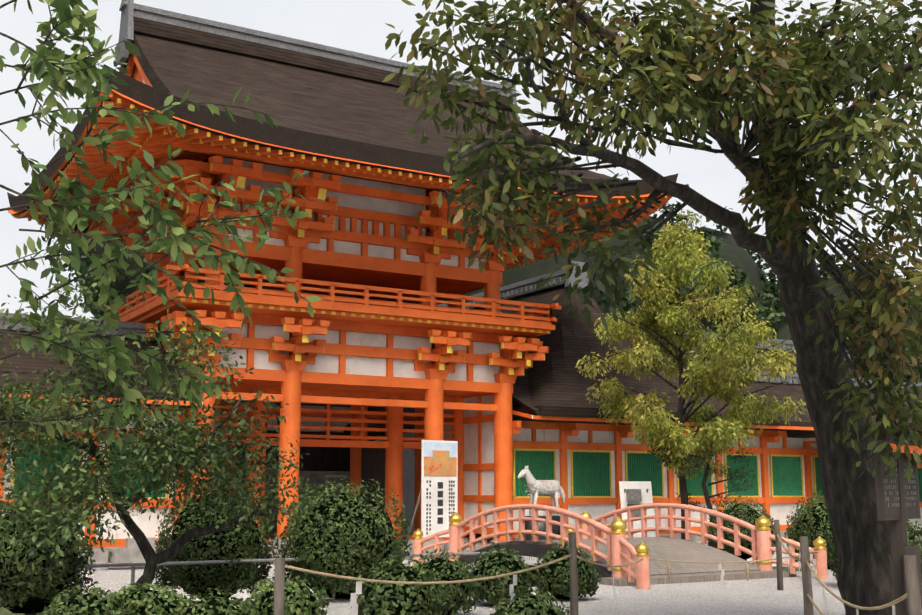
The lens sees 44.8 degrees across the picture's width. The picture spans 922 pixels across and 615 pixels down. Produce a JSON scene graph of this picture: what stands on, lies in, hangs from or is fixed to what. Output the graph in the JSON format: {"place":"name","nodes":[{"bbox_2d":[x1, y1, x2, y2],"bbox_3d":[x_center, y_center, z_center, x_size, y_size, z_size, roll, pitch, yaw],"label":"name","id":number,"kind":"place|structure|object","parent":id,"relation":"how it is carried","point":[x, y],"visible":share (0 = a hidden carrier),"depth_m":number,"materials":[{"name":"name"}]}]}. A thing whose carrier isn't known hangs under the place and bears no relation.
{"place":"outdoors","nodes":[
{"label":"outdoors","id":0,"kind":"place"},
{"bbox_2d":[0,0,921,319],"bbox_3d":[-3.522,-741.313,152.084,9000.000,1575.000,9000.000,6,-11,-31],"label":"sky","id":1,"kind":"structure","parent":0,"point":[358,26],"depth_m":3085.38,"materials":[{"name":"white"}]},
{"bbox_2d":[0,534,921,614],"bbox_3d":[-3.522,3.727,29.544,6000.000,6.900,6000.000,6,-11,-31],"label":"ground","id":2,"kind":"structure","parent":0,"point":[765,596],"depth_m":15.37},
{"bbox_2d":[0,488,95,614],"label":"round shrub","id":3,"kind":"object","parent":2,"relation":"on","point":[36,597],"visible":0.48,"depth_m":12.98,"materials":[{"name":"green plant"}]},
{"bbox_2d":[38,581,141,614],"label":"shrub","id":4,"kind":"object","parent":2,"relation":"on","point":[93,602],"visible":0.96,"depth_m":9.84,"materials":[{"name":"green plant"}]},
{"bbox_2d":[0,312,202,548],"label":"corridor","id":5,"kind":"object","parent":2,"relation":"on","point":[25,362],"visible":0.23,"depth_m":24.87,"materials":[{"name":"paint"}]},
{"bbox_2d":[109,578,189,614],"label":"shrub","id":6,"kind":"object","parent":2,"relation":"on","point":[148,601],"visible":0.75,"depth_m":10.32,"materials":[{"name":"green plant"}]},
{"bbox_2d":[0,0,322,452],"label":"overhanging tree","id":7,"kind":"object","parent":2,"relation":"on","point":[83,70],"visible":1,"depth_m":5.58,"materials":[{"name":"green plant"}]},
{"bbox_2d":[0,271,322,594],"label":"evergreen tree","id":8,"kind":"object","parent":2,"relation":"on","point":[167,463],"visible":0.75,"depth_m":12.21,"materials":[{"name":"green plant"}]},
{"bbox_2d":[153,474,277,599],"bbox_3d":[-3.273,3.115,15.073,1.672,1.822,1.755,6,-11,-31],"label":"round shrub","id":9,"kind":"object","parent":2,"relation":"on","point":[195,579],"visible":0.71,"depth_m":14.57,"materials":[{"name":"green plant"}]},
{"bbox_2d":[172,586,259,614],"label":"low shrub","id":10,"kind":"object","parent":2,"relation":"on","point":[214,605],"visible":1,"depth_m":9.79,"materials":[{"name":"green plant"}]},
{"bbox_2d":[242,572,328,614],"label":"low shrub","id":11,"kind":"object","parent":2,"relation":"on","point":[299,599],"visible":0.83,"depth_m":11.12,"materials":[{"name":"green plant"}]},
{"bbox_2d":[76,537,506,599],"bbox_3d":[-7.961,3.834,15.930,22.627,0.671,8.008,6,-11,-31],"label":"metal railing","id":12,"kind":"object","parent":2,"relation":"on","point":[129,554],"visible":0.19,"depth_m":20.71,"materials":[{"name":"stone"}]},
{"bbox_2d":[212,401,412,536],"bbox_3d":[-12.989,4.636,37.503,24.000,6.311,10.536,6,-11,-31],"label":"hall","id":13,"kind":"object","parent":2,"relation":"on","point":[324,464],"visible":0.04,"depth_m":38.83,"materials":[{"name":"wood"}]},
{"bbox_2d":[7,0,678,557],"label":"temple gate","id":14,"kind":"structure","parent":2,"relation":"on","point":[371,252],"depth_m":28.28,"materials":[{"name":"paint"}]},
{"bbox_2d":[273,476,412,598],"bbox_3d":[-1.601,3.203,15.409,1.877,1.757,1.831,6,-11,-31],"label":"round shrub","id":15,"kind":"object","parent":2,"relation":"on","point":[346,533],"visible":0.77,"depth_m":14.83,"materials":[{"name":"green plant"}]},
{"bbox_2d":[351,554,443,614],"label":"small shrub","id":16,"kind":"object","parent":2,"relation":"on","point":[394,599],"visible":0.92,"depth_m":10.77,"materials":[{"name":"green plant"}]},
{"bbox_2d":[406,440,457,539],"bbox_3d":[-0.716,4.257,24.886,0.980,2.558,0.851,7,-12,-38],"label":"shrine signboard","id":17,"kind":"object","parent":2,"relation":"on","point":[438,495],"visible":0.83,"depth_m":24.57,"materials":[{"name":"wood"}]},
{"bbox_2d":[411,548,479,614],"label":"small shrub","id":18,"kind":"object","parent":2,"relation":"on","point":[454,598],"visible":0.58,"depth_m":12.82,"materials":[{"name":"green plant"}]},
{"bbox_2d":[24,174,921,382],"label":"shrine forest trees","id":19,"kind":"object","parent":2,"relation":"on","point":[728,249],"visible":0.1,"depth_m":72.79,"materials":[{"name":"green plant"}]},
{"bbox_2d":[467,542,533,605],"bbox_3d":[0.494,3.463,14.335,0.894,0.896,0.915,6,-11,-31],"label":"shrub","id":20,"kind":"object","parent":2,"relation":"on","point":[494,591],"visible":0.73,"depth_m":14.09,"materials":[{"name":"green plant"}]},
{"bbox_2d":[490,586,570,614],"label":"low shrub","id":21,"kind":"object","parent":2,"relation":"on","point":[529,603],"visible":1,"depth_m":10.37,"materials":[{"name":"green plant"}]},
{"bbox_2d":[517,466,564,539],"bbox_3d":[2.047,5.078,28.463,1.458,2.084,0.475,6,-11,-31],"label":"white horse statue","id":22,"kind":"object","parent":2,"relation":"on","point":[536,488],"visible":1,"depth_m":28.33,"materials":[{"name":"stone"}]},
{"bbox_2d":[343,261,780,531],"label":"shrine hall","id":23,"kind":"structure","parent":2,"relation":"on","point":[559,385],"depth_m":32.86,"materials":[{"name":"paint"}]},
{"bbox_2d":[531,538,600,599],"bbox_3d":[1.369,3.577,15.085,0.899,0.914,0.918,6,-11,-31],"label":"small shrub","id":24,"kind":"object","parent":2,"relation":"on","point":[554,578],"visible":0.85,"depth_m":14.86,"materials":[{"name":"green plant"}]},
{"bbox_2d":[274,520,921,614],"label":"rope fence","id":25,"kind":"object","parent":2,"relation":"on","point":[912,595],"visible":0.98,"depth_m":10.31,"materials":[{"name":"brown wood"}]},
{"bbox_2d":[413,503,827,589],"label":"arched bridge","id":26,"kind":"structure","parent":2,"relation":"on","point":[614,545],"depth_m":19.47,"materials":[{"name":"vermilion painted wood"},{"name":"weathered wood"},{"name":"brass"}]},
{"bbox_2d":[619,481,655,537],"bbox_3d":[4.407,5.280,28.465,0.850,1.697,0.762,2,-10,-11],"label":"display panel","id":27,"kind":"object","parent":2,"relation":"on","point":[632,493],"visible":0.67,"depth_m":28.27,"materials":[{"name":"paper"}]},
{"bbox_2d":[383,0,921,614],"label":"tree","id":28,"kind":"object","parent":2,"relation":"on","point":[813,74],"visible":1,"depth_m":9.60,"materials":[{"name":"green plant"}]},
{"bbox_2d":[575,210,807,540],"bbox_3d":[5.478,1.816,27.590,5.023,8.638,6.102,6,-11,-31],"label":"tree","id":29,"kind":"object","parent":2,"relation":"on","point":[678,256],"visible":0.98,"depth_m":26.99,"materials":[{"name":"green plant"}]},
{"bbox_2d":[475,363,921,542],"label":"corridor","id":30,"kind":"object","parent":2,"relation":"on","point":[786,473],"visible":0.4,"depth_m":32.85,"materials":[{"name":"paint"}]},
{"bbox_2d":[647,409,754,545],"bbox_3d":[5.854,4.126,26.640,2.116,3.588,2.827,-6,-11,31],"label":"tree","id":31,"kind":"object","parent":2,"relation":"on","point":[707,497],"visible":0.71,"depth_m":26.75,"materials":[{"name":"green plant"}]},
{"bbox_2d":[706,494,775,560],"bbox_3d":[6.152,4.823,24.484,1.518,1.506,1.539,6,-11,-31],"label":"shrub","id":32,"kind":"object","parent":2,"relation":"on","point":[745,513],"visible":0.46,"depth_m":24.12,"materials":[{"name":"green plant"}]},
{"bbox_2d":[659,331,863,377],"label":"hall roof","id":33,"kind":"structure","parent":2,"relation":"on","point":[790,345],"depth_m":49.30,"materials":[{"name":"paint"}]},
{"bbox_2d":[784,491,837,569],"bbox_3d":[7.002,4.289,21.525,1.657,1.599,1.680,6,-11,-31],"label":"shrub","id":34,"kind":"object","parent":2,"relation":"on","point":[812,522],"visible":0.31,"depth_m":21.14,"materials":[{"name":"green plant"}]},
{"bbox_2d":[786,387,921,530],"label":"building","id":35,"kind":"structure","parent":2,"relation":"on","point":[806,435],"depth_m":35.87,"materials":[{"name":"paint"}]},
{"bbox_2d":[824,519,921,579],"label":"shrub","id":36,"kind":"object","parent":2,"relation":"on","point":[912,540],"visible":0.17,"depth_m":16.92,"materials":[{"name":"green plant"}]},
{"bbox_2d":[846,434,921,614],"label":"notice board","id":37,"kind":"object","parent":2,"relation":"on","point":[898,500],"visible":0.85,"depth_m":10.63,"materials":[{"name":"brown wood"}]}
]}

